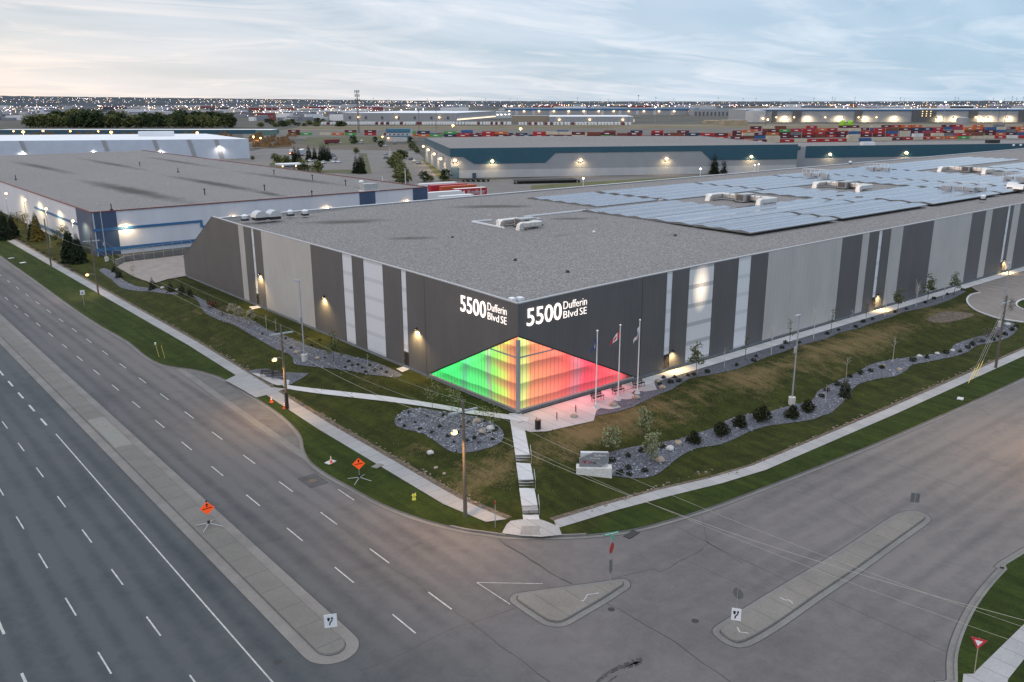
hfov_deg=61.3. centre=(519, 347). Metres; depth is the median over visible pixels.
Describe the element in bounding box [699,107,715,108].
distant building
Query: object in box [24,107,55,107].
distant building
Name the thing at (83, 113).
round tree
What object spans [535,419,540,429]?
litter bin
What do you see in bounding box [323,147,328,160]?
spruce
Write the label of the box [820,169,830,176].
condenser rack
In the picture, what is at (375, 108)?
distant building
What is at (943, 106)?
distant building
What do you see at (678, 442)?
boulder
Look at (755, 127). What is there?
shipping container
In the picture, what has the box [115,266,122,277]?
spruce
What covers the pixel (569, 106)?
distant building
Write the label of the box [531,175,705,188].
grass by teal building
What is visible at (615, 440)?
flowering tree
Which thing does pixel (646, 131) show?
rail yard ground
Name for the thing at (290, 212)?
exhaust fan
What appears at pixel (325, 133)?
shipping container
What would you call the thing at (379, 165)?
yard asphalt
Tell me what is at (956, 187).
condenser rack
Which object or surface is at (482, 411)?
sparse sapling
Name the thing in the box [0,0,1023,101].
sky
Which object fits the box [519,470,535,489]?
steps
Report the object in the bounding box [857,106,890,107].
distant building
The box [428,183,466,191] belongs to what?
semi trailer
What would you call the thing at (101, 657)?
road markings
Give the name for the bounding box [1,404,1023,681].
road cracks
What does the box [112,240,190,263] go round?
chain link fence
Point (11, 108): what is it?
distant building
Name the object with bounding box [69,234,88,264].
spruce
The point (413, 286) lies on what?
warehouse
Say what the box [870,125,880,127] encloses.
shipping container
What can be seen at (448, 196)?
semi trailer
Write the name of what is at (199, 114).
round tree
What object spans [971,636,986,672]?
yield sign
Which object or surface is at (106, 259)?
light standard
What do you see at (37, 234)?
spruce
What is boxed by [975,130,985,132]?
shipping container
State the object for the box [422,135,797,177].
teal warehouse
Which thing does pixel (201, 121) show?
round tree
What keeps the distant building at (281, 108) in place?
on the ground at (243, 123)
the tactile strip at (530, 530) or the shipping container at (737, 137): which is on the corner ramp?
the tactile strip at (530, 530)
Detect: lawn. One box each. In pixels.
[0,212,1023,535]
[952,554,1023,681]
[1017,300,1023,307]
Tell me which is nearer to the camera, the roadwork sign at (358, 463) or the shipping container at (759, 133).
the roadwork sign at (358, 463)
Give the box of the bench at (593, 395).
[590,391,604,401]
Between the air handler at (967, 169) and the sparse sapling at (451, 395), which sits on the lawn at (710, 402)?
the sparse sapling at (451, 395)
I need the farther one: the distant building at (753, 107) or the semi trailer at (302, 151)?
the distant building at (753, 107)
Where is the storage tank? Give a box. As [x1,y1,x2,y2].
[956,117,968,124]
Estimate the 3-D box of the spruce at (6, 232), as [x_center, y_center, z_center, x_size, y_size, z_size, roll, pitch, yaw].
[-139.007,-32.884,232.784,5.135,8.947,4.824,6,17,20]
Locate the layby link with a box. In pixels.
[230,374,283,395]
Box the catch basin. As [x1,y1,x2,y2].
[624,530,639,538]
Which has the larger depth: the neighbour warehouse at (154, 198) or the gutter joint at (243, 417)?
the neighbour warehouse at (154, 198)
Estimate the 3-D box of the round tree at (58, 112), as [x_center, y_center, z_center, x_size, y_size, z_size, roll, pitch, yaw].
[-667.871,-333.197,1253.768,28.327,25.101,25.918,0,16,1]
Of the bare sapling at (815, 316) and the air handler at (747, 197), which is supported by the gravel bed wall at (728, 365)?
the bare sapling at (815, 316)
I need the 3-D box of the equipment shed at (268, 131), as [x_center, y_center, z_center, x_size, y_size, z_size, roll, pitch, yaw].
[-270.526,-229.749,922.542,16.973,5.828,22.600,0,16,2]
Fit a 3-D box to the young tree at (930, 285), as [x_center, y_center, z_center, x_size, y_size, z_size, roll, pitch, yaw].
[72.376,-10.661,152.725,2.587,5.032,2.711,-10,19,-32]
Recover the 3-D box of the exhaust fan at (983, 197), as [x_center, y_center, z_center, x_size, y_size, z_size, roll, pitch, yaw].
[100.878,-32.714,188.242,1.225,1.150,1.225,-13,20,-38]
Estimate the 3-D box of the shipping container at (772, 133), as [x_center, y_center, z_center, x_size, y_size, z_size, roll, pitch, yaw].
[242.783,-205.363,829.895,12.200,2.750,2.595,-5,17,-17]
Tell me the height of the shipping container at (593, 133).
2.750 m
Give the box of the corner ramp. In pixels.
[502,519,561,536]
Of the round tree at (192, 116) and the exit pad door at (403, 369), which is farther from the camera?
the round tree at (192, 116)
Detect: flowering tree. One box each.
[599,425,621,452]
[636,405,652,434]
[642,429,662,461]
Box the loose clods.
[131,303,990,510]
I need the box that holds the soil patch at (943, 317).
[927,311,973,322]
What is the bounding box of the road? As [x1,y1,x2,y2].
[0,258,1023,681]
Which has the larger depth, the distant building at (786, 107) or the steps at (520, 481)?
the distant building at (786, 107)
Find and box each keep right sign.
[324,613,336,646]
[731,587,743,632]
[910,493,919,519]
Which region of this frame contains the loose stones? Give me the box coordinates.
[102,269,1015,476]
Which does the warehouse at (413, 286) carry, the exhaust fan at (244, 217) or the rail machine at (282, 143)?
the exhaust fan at (244, 217)
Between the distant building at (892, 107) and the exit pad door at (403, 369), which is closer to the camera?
the exit pad door at (403, 369)
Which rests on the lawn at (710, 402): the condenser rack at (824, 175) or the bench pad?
the bench pad
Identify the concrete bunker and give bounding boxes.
[702,120,718,123]
[719,120,746,125]
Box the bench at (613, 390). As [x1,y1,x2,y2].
[611,384,624,394]
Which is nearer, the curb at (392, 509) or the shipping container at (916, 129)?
the curb at (392, 509)
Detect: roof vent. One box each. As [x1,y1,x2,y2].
[860,142,874,144]
[985,140,999,142]
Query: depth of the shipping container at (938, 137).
804.42 m
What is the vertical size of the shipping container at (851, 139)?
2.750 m
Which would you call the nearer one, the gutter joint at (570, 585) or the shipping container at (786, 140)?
the gutter joint at (570, 585)
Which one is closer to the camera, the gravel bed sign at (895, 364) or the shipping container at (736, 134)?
the gravel bed sign at (895, 364)
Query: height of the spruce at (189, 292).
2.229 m
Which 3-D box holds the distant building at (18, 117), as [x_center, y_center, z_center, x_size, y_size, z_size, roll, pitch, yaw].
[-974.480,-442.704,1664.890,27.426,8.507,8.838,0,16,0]
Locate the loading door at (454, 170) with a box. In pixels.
[451,167,458,177]
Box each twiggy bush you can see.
[218,306,228,315]
[981,327,993,335]
[1008,298,1014,309]
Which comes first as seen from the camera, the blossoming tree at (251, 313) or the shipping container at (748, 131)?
the blossoming tree at (251, 313)
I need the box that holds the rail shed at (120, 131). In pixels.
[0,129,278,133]
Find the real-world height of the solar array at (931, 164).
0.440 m
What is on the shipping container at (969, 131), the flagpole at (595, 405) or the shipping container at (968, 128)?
the shipping container at (968, 128)
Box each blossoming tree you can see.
[226,303,235,317]
[232,306,243,321]
[245,309,255,324]
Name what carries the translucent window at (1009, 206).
in the warehouse at (413, 286)
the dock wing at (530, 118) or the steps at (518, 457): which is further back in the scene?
the dock wing at (530, 118)
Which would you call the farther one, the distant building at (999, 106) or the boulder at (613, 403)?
the distant building at (999, 106)
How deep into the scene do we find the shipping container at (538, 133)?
827.73 m
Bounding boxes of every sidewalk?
[7,239,504,521]
[554,349,1023,526]
[963,625,1023,681]
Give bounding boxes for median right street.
[713,511,930,647]
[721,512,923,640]
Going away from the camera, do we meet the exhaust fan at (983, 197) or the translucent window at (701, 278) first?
the translucent window at (701, 278)
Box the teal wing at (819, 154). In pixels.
[782,140,1023,167]
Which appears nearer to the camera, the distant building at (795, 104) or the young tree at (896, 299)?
the young tree at (896, 299)
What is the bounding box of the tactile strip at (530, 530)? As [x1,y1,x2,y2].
[520,526,540,533]
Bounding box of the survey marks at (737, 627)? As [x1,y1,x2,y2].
[582,593,792,632]
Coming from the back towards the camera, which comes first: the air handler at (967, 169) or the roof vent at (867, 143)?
the roof vent at (867, 143)
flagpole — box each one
[590,330,598,407]
[610,324,620,400]
[633,319,640,393]
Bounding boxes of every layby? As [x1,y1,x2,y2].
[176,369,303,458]
[186,370,298,447]
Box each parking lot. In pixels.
[966,292,1023,322]
[968,271,1023,321]
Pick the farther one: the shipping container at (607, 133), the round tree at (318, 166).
the shipping container at (607, 133)
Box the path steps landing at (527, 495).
[509,413,538,518]
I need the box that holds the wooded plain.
[307,101,1023,105]
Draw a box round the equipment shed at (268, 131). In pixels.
[255,129,276,134]
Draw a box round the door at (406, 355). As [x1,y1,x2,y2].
[404,351,408,365]
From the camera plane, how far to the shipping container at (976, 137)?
813.53 m
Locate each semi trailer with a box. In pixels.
[299,149,304,155]
[324,139,339,143]
[418,182,456,186]
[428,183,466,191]
[428,190,461,198]
[437,194,473,198]
[439,184,476,190]
[452,187,486,194]
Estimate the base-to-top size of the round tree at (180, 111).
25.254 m
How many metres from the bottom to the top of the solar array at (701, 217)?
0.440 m
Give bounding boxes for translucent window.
[251,228,257,293]
[342,253,355,343]
[363,259,385,356]
[401,270,408,352]
[664,271,672,354]
[685,263,714,362]
[733,255,751,348]
[872,230,882,297]
[1001,206,1010,261]
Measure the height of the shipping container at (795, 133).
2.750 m
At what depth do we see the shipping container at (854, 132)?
854.94 m
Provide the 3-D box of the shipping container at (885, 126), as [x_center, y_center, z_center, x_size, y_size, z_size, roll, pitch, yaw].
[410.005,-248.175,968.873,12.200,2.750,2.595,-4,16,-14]
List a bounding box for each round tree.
[20,115,34,127]
[27,116,37,127]
[33,114,46,127]
[35,114,51,127]
[46,113,63,127]
[46,118,56,127]
[51,109,64,125]
[55,116,66,127]
[61,116,72,127]
[64,108,80,118]
[65,112,78,127]
[73,119,83,127]
[75,108,91,127]
[80,114,94,127]
[87,110,104,127]
[93,115,105,127]
[101,114,112,127]
[104,114,119,127]
[112,116,122,127]
[114,111,126,125]
[120,118,129,127]
[124,118,131,127]
[127,114,141,127]
[134,116,146,127]
[142,112,154,121]
[142,117,152,127]
[150,112,163,126]
[153,114,166,127]
[163,119,170,127]
[167,116,181,127]
[170,109,188,118]
[173,112,189,126]
[180,118,192,127]
[185,114,198,127]
[189,110,202,116]
[192,117,200,126]
[196,115,210,127]
[204,118,212,127]
[205,110,216,116]
[207,117,217,127]
[212,116,221,127]
[214,112,224,125]
[219,116,229,127]
[220,113,236,127]
[256,122,264,126]
[273,155,281,162]
[279,121,287,126]
[281,155,291,162]
[297,160,310,170]
[311,160,323,171]
[335,120,343,125]
[349,135,357,143]
[386,156,397,166]
[391,159,406,169]
[391,166,406,179]
[392,153,403,162]
[393,162,409,174]
[395,171,412,183]
[401,151,408,158]
[409,141,416,149]
[414,147,420,152]
[418,170,429,181]
[439,168,452,179]
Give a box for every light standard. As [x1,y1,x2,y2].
[97,203,108,260]
[293,280,307,361]
[788,314,800,404]
[997,262,1010,326]
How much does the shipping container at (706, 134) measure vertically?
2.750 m
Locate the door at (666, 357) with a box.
[663,354,668,368]
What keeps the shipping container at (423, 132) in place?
on the shipping container at (423, 135)
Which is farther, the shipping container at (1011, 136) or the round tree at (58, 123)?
the round tree at (58, 123)
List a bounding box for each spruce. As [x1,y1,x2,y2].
[0,210,14,240]
[8,212,20,237]
[27,220,31,239]
[29,212,45,241]
[59,225,72,263]
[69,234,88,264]
[111,264,115,272]
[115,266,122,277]
[148,278,156,290]
[166,281,174,292]
[177,284,185,294]
[186,287,192,296]
[291,150,296,162]
[295,150,300,160]
[305,149,313,159]
[312,148,316,158]
[317,144,323,159]
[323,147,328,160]
[326,145,331,158]
[351,155,358,173]
[357,153,366,173]
[708,153,719,173]
[720,160,727,173]
[837,376,852,399]
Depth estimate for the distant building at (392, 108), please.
3187.38 m
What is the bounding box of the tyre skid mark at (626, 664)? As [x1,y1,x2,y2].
[596,657,642,681]
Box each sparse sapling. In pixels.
[423,376,442,409]
[441,378,459,404]
[450,387,465,409]
[475,399,488,419]
[485,401,501,424]
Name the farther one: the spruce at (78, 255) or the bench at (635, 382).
the spruce at (78, 255)
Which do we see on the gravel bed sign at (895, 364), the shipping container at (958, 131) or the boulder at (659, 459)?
the boulder at (659, 459)
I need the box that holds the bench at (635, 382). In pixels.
[632,378,644,387]
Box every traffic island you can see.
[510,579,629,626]
[518,581,622,619]
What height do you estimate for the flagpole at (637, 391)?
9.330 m
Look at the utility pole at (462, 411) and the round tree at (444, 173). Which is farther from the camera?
the round tree at (444, 173)
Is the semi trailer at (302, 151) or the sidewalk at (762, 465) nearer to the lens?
the sidewalk at (762, 465)
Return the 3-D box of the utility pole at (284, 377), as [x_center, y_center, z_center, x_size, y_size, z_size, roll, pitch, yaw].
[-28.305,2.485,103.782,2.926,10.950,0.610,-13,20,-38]
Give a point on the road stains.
(278, 661)
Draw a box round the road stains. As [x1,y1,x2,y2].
[273,607,698,663]
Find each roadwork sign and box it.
[195,500,220,532]
[348,456,370,484]
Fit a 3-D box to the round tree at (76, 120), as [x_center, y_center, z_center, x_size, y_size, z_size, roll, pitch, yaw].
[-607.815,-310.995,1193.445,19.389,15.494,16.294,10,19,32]
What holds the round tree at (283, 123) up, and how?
on the ground at (243, 123)
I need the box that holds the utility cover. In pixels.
[371,463,383,468]
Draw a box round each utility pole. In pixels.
[44,218,51,266]
[83,235,98,293]
[269,324,292,408]
[448,400,477,516]
[994,296,1010,367]
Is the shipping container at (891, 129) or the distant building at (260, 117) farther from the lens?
the distant building at (260, 117)
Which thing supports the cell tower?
on the rail yard ground at (646, 131)
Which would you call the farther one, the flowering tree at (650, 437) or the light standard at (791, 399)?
the light standard at (791, 399)
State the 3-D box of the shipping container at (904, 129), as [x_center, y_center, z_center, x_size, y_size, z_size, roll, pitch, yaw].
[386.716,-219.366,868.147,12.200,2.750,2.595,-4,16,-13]
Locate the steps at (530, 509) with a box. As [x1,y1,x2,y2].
[522,495,539,514]
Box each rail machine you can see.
[251,138,261,141]
[252,141,268,146]
[275,140,285,145]
[286,132,296,135]
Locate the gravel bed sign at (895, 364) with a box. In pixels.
[608,321,1017,477]
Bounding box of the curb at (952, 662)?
[935,547,1023,681]
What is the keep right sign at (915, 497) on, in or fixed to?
on the traffic median at (765, 614)
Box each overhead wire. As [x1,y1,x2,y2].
[10,213,461,424]
[87,242,448,410]
[99,239,474,404]
[451,411,1023,644]
[464,423,1021,619]
[492,413,1021,626]
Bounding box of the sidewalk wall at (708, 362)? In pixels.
[630,266,1023,385]
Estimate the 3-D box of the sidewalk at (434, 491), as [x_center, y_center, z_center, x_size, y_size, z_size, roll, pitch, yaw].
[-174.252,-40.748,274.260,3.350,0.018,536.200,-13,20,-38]
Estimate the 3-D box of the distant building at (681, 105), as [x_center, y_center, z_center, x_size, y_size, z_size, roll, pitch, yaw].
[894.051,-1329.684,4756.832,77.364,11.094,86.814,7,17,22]
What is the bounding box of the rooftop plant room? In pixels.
[138,131,173,135]
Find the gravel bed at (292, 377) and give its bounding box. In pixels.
[249,369,307,384]
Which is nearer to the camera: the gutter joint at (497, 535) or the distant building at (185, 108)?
the gutter joint at (497, 535)
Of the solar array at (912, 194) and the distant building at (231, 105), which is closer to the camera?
the solar array at (912, 194)
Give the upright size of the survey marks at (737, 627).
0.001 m
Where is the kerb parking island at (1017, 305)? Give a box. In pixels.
[1015,298,1023,309]
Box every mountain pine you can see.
[685,430,701,443]
[713,421,731,436]
[731,414,747,427]
[751,405,772,421]
[783,404,799,418]
[800,399,816,412]
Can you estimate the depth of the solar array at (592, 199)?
187.87 m
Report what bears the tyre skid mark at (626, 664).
on the road
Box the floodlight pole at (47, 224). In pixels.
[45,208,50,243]
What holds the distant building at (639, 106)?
on the ground at (243, 123)
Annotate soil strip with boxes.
[14,238,511,518]
[550,347,1023,520]
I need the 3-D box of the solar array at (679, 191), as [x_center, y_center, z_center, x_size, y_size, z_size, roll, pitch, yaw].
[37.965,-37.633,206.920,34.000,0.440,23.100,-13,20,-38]
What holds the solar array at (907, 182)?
on the warehouse at (413, 286)
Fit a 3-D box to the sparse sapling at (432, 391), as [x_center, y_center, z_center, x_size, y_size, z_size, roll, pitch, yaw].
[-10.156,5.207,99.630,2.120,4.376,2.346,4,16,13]
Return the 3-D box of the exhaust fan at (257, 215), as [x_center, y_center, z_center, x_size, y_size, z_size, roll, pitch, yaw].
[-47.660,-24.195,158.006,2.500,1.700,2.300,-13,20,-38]
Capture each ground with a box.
[0,106,1023,260]
[243,127,1023,142]
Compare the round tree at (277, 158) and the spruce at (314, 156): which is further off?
the spruce at (314, 156)
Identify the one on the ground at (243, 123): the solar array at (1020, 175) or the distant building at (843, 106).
the distant building at (843, 106)
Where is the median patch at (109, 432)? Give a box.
[88,417,132,447]
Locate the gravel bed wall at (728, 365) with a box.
[595,290,964,415]
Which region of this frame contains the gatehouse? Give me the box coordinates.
[275,162,310,170]
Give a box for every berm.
[286,124,1022,129]
[298,125,834,128]
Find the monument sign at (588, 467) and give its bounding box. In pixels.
[576,451,611,477]
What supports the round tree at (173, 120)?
on the ground at (243, 123)
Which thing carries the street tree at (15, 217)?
on the lawn at (710, 402)
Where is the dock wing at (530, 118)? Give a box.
[512,115,549,121]
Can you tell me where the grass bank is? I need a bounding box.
[301,136,383,146]
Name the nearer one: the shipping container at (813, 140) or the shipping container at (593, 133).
the shipping container at (813, 140)
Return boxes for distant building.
[0,107,13,109]
[1,118,16,119]
[5,116,20,119]
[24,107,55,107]
[24,111,39,114]
[29,108,57,109]
[38,106,62,107]
[70,107,101,109]
[103,107,126,109]
[125,109,142,112]
[140,107,166,109]
[142,111,168,112]
[165,105,185,106]
[168,107,190,109]
[189,105,212,106]
[205,107,230,109]
[217,105,246,106]
[224,111,248,112]
[234,114,250,116]
[249,108,269,109]
[252,106,277,107]
[254,115,267,119]
[255,113,274,116]
[269,108,293,109]
[276,113,292,117]
[287,116,302,119]
[292,105,312,107]
[293,113,310,116]
[301,109,317,110]
[303,106,334,108]
[303,117,312,120]
[304,114,322,117]
[325,109,341,110]
[325,111,339,114]
[329,116,342,120]
[338,107,353,109]
[341,110,356,111]
[342,104,363,106]
[351,109,369,111]
[354,107,382,109]
[369,110,393,111]
[384,107,398,110]
[409,106,426,108]
[420,105,443,106]
[434,107,452,109]
[440,107,468,110]
[478,106,498,108]
[522,105,551,106]
[546,104,566,105]
[554,106,585,107]
[594,107,625,107]
[617,105,650,107]
[674,105,689,106]
[690,105,722,107]
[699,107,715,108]
[715,106,731,107]
[743,106,768,108]
[769,106,800,107]
[786,104,808,105]
[801,105,826,107]
[835,106,851,107]
[857,105,886,105]
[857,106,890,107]
[884,107,901,108]
[902,105,922,106]
[917,108,948,108]
[937,105,975,107]
[950,106,973,108]
[987,106,1010,107]
[1011,106,1023,108]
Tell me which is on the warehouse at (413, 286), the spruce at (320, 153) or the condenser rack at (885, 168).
the condenser rack at (885, 168)
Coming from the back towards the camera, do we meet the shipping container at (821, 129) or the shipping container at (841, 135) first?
the shipping container at (821, 129)
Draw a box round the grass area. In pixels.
[269,153,371,173]
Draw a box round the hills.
[0,96,1023,102]
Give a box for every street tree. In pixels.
[10,212,19,226]
[14,211,29,233]
[51,225,65,247]
[82,242,91,258]
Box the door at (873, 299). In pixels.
[871,297,874,308]
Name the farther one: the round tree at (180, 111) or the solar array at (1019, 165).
the round tree at (180, 111)
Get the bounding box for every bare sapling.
[770,324,774,352]
[812,312,819,339]
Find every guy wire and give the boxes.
[968,305,1004,382]
[972,308,1004,378]
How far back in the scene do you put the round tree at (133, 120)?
1186.06 m
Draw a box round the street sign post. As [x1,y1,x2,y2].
[604,531,618,581]
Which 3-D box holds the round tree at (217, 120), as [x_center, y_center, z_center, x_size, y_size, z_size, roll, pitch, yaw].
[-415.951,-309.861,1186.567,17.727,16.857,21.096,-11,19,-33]
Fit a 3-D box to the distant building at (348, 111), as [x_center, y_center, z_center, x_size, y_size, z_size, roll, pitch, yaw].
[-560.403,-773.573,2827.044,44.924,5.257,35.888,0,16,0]
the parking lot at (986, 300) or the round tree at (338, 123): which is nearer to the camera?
the parking lot at (986, 300)
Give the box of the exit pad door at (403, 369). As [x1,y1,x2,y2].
[397,366,408,371]
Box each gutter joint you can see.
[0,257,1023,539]
[1,316,359,664]
[5,259,1020,536]
[12,331,345,655]
[174,368,304,460]
[509,578,630,626]
[516,583,623,622]
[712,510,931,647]
[720,519,924,642]
[934,547,1022,681]
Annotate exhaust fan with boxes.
[241,214,248,220]
[250,210,267,220]
[266,209,281,219]
[286,210,293,215]
[301,209,308,215]
[979,195,986,199]
[1006,182,1019,187]
[1012,184,1023,191]
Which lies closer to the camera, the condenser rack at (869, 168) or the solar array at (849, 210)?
the solar array at (849, 210)
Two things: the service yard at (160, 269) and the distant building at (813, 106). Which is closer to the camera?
the service yard at (160, 269)
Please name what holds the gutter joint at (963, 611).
on the road
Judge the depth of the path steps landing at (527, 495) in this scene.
85.07 m
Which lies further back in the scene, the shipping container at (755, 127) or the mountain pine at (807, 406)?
the shipping container at (755, 127)
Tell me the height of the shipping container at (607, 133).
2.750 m
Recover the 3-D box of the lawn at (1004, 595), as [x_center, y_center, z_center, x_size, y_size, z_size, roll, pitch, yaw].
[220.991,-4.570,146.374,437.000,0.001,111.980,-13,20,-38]
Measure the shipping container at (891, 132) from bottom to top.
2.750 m
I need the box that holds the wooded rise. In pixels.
[0,99,306,106]
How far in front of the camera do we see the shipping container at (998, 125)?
988.49 m
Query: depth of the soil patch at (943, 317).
143.31 m
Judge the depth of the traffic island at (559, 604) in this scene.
64.95 m
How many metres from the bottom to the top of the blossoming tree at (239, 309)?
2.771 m
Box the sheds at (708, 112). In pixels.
[688,109,728,115]
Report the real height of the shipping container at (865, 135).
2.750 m
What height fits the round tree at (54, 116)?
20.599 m
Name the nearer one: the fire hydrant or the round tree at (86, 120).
the fire hydrant
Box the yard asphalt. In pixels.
[217,148,728,193]
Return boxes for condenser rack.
[802,168,811,175]
[810,169,822,176]
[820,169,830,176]
[865,163,876,169]
[873,163,884,170]
[880,163,891,170]
[940,180,954,188]
[952,181,966,189]
[962,182,977,190]
[974,182,988,190]
[1002,172,1015,179]
[1014,172,1023,179]
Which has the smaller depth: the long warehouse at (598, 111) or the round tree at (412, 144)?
the round tree at (412, 144)
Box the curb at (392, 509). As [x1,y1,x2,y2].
[0,255,1023,539]
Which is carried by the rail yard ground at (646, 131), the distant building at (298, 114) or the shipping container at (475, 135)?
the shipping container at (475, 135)
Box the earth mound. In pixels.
[203,112,254,115]
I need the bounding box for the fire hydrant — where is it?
[412,491,415,500]
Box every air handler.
[359,183,377,191]
[495,216,542,230]
[704,192,776,204]
[811,180,872,191]
[937,166,993,173]
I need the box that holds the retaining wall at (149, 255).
[115,248,185,264]
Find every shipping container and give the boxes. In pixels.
[300,132,311,134]
[320,132,331,134]
[345,130,356,132]
[364,130,375,132]
[417,131,429,133]
[417,134,429,136]
[430,134,441,136]
[444,131,456,133]
[444,134,456,136]
[457,134,468,136]
[461,130,472,132]
[470,134,481,136]
[482,131,494,133]
[482,134,494,136]
[495,131,507,133]
[533,131,545,134]
[546,132,558,134]
[559,132,571,134]
[572,132,584,134]
[587,132,599,134]
[601,132,613,134]
[627,132,640,134]
[651,130,662,132]
[651,133,662,135]
[670,133,683,135]
[677,130,688,132]
[686,133,699,135]
[700,133,713,135]
[714,133,727,135]
[730,136,743,138]
[732,130,741,132]
[732,133,741,135]
[742,130,754,132]
[742,133,753,135]
[744,136,753,138]
[750,126,761,128]
[753,139,766,141]
[754,132,765,135]
[754,135,765,138]
[763,126,773,128]
[766,132,778,134]
[766,136,779,138]
[766,139,779,142]
[767,129,778,131]
[775,126,785,128]
[779,129,790,131]
[779,132,789,134]
[779,135,789,137]
[780,139,793,141]
[790,129,801,131]
[790,132,801,134]
[790,135,800,137]
[794,139,806,141]
[802,129,814,131]
[802,132,813,134]
[802,135,813,137]
[807,139,819,141]
[814,132,825,134]
[814,135,825,137]
[817,128,826,130]
[820,138,832,141]
[825,134,836,136]
[826,131,836,134]
[827,128,836,130]
[832,138,846,141]
[836,134,847,136]
[837,131,847,133]
[838,125,849,127]
[838,128,848,130]
[846,135,858,137]
[846,138,858,141]
[848,131,860,133]
[849,128,860,130]
[859,138,870,140]
[860,134,871,136]
[861,131,871,133]
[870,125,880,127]
[871,138,881,140]
[872,134,884,136]
[873,128,885,130]
[873,131,884,133]
[881,125,890,127]
[881,137,891,140]
[885,134,897,136]
[886,128,897,130]
[886,131,897,133]
[892,137,902,139]
[898,131,910,133]
[899,128,910,130]
[903,137,912,139]
[911,128,921,130]
[911,133,923,136]
[913,137,922,139]
[923,136,932,139]
[931,133,943,135]
[932,130,942,132]
[933,136,943,138]
[943,130,953,132]
[944,136,957,138]
[952,127,962,129]
[954,130,964,132]
[956,133,969,135]
[958,136,968,138]
[963,127,974,129]
[964,130,974,132]
[970,133,983,135]
[970,136,982,138]
[972,124,983,126]
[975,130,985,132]
[983,136,994,138]
[984,127,996,129]
[985,130,995,132]
[993,124,1003,126]
[994,135,1005,138]
[996,127,1006,129]
[1005,132,1015,134]
[1006,135,1017,137]
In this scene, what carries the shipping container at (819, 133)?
on the shipping container at (819, 136)
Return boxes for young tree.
[326,331,341,360]
[687,341,706,369]
[892,288,905,310]
[922,273,936,299]
[948,271,960,292]
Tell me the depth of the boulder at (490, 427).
93.27 m
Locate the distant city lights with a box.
[2,98,930,113]
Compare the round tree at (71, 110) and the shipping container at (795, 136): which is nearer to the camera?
the shipping container at (795, 136)
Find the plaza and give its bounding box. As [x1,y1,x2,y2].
[510,383,656,431]
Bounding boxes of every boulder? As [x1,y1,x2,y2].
[427,450,433,454]
[473,417,480,422]
[478,428,486,433]
[486,425,494,430]
[609,401,616,406]
[655,456,664,462]
[665,445,673,451]
[674,440,682,444]
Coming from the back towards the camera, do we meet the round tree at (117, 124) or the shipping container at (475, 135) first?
the round tree at (117, 124)
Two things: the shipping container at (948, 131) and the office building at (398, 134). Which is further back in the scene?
the shipping container at (948, 131)
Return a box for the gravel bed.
[99,268,401,376]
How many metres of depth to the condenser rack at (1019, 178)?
230.86 m
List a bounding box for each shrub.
[207,301,216,307]
[609,456,615,461]
[834,380,841,385]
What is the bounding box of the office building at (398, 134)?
[386,128,412,141]
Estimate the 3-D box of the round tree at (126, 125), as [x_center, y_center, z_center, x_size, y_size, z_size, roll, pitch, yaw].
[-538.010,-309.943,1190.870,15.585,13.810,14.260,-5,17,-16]
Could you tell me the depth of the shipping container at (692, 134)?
792.16 m
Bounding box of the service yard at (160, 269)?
[118,255,185,282]
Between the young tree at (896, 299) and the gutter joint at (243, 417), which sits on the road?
the gutter joint at (243, 417)
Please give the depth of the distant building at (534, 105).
5294.55 m
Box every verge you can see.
[0,240,484,524]
[423,159,449,180]
[586,356,1023,533]
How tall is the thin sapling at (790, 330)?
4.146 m
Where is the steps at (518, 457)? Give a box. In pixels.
[515,445,531,463]
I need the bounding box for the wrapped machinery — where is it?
[839,120,853,124]
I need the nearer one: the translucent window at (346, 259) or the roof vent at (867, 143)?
the translucent window at (346, 259)
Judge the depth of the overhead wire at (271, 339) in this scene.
100.72 m
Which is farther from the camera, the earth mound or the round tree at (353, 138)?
the earth mound
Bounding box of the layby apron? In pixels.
[225,373,283,396]
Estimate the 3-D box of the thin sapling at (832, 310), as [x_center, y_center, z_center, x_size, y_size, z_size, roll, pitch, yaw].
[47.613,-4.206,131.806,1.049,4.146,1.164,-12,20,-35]
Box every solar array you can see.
[528,192,656,206]
[583,200,731,218]
[595,183,760,199]
[644,198,852,225]
[692,175,835,189]
[692,212,837,233]
[746,187,892,201]
[773,172,1016,192]
[788,199,927,218]
[808,167,1023,185]
[838,186,999,204]
[853,157,1018,170]
[979,167,1023,172]
[983,162,1023,169]
[1001,173,1023,176]
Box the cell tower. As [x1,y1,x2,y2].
[354,90,359,132]
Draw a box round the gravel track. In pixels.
[253,144,409,150]
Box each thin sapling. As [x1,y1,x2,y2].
[741,333,750,358]
[787,321,794,344]
[828,307,835,329]
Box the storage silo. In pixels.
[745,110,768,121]
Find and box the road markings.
[0,275,542,681]
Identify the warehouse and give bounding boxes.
[0,134,249,158]
[0,150,427,256]
[183,148,1023,413]
[343,111,495,122]
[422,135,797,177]
[496,111,511,118]
[505,108,697,114]
[549,115,633,122]
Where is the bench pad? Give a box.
[253,373,289,384]
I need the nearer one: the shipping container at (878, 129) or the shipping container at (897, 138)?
the shipping container at (897, 138)
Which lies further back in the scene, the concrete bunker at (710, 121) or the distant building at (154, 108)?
the distant building at (154, 108)
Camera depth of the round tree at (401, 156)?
509.80 m
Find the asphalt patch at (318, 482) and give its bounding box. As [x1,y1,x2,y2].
[297,473,328,487]

